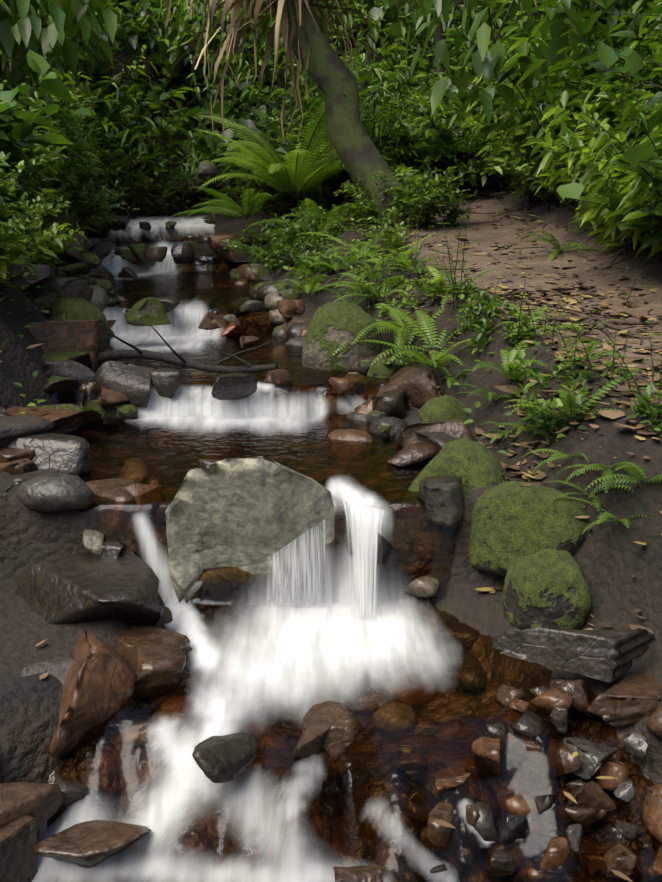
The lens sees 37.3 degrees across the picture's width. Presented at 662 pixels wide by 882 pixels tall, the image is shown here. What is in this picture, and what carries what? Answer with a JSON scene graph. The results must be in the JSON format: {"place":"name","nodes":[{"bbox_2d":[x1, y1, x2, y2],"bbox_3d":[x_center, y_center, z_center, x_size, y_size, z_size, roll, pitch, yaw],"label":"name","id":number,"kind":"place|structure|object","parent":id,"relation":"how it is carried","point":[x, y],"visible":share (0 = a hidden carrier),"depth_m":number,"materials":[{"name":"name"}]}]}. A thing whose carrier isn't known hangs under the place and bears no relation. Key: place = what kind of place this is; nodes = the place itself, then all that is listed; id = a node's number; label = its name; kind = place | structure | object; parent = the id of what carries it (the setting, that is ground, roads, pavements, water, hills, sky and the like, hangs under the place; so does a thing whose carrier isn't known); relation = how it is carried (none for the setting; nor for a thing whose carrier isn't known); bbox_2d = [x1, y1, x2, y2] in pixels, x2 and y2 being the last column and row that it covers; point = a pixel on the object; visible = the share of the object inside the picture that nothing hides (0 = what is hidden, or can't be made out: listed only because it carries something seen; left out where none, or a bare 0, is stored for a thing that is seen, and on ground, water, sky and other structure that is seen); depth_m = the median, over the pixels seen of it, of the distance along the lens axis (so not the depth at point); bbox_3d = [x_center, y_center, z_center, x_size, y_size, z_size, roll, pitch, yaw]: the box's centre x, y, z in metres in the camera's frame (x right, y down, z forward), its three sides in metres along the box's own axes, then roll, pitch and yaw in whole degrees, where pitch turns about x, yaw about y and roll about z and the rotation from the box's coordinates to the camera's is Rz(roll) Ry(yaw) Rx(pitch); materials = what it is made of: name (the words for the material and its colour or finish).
{"place":"outdoors","nodes":[
{"label":"outdoors","id":0,"kind":"place"},
{"bbox_2d":[0,0,661,784],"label":"ground","id":1,"kind":"structure","parent":0,"point":[610,556],"depth_m":4.70,"materials":[{"name":"soil"}]},
{"bbox_2d":[0,160,661,881],"bbox_3d":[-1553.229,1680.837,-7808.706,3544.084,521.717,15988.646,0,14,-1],"label":"rocks","id":2,"kind":"object","parent":1,"relation":"on","point":[252,514],"visible":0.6,"depth_m":4.04,"materials":[{"name":"grey stone"}]},
{"bbox_2d":[0,0,661,248],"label":"tree leaves","id":3,"kind":"object","parent":1,"relation":"on","point":[19,23],"visible":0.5,"depth_m":9.32,"materials":[{"name":"green plant"}]},
{"bbox_2d":[0,0,661,471],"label":"plants","id":4,"kind":"object","parent":1,"relation":"on","point":[100,198],"visible":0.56,"depth_m":9.38,"materials":[{"name":"green plant"}]},
{"bbox_2d":[0,0,661,262],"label":"bushes","id":5,"kind":"object","parent":1,"relation":"on","point":[598,147],"visible":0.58,"depth_m":9.59,"materials":[{"name":"green plant"}]},
{"bbox_2d":[0,0,661,531],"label":"branches","id":6,"kind":"object","parent":1,"relation":"on","point":[346,132],"visible":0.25,"depth_m":9.88,"materials":[{"name":"plant"}]},
{"bbox_2d":[0,53,661,533],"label":"ferns","id":7,"kind":"object","parent":1,"relation":"on","point":[292,177],"visible":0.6,"depth_m":7.87,"materials":[{"name":"green plant"}]},
{"bbox_2d":[8,0,661,881],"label":"dead leaves","id":8,"kind":"object","parent":1,"relation":"on","point":[256,10],"visible":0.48,"depth_m":7.17,"materials":[{"name":"brown plant"}]},
{"bbox_2d":[32,191,661,881],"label":"water stream","id":9,"kind":"structure","parent":1,"relation":"on","point":[412,683],"depth_m":3.54,"materials":[{"name":"liquid"}]},
{"bbox_2d":[267,501,384,621],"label":"waterfall veils","id":10,"kind":"object","parent":9,"relation":"on","point":[363,521],"visible":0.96,"depth_m":4.14,"materials":[{"name":"white liquid"}]}
]}

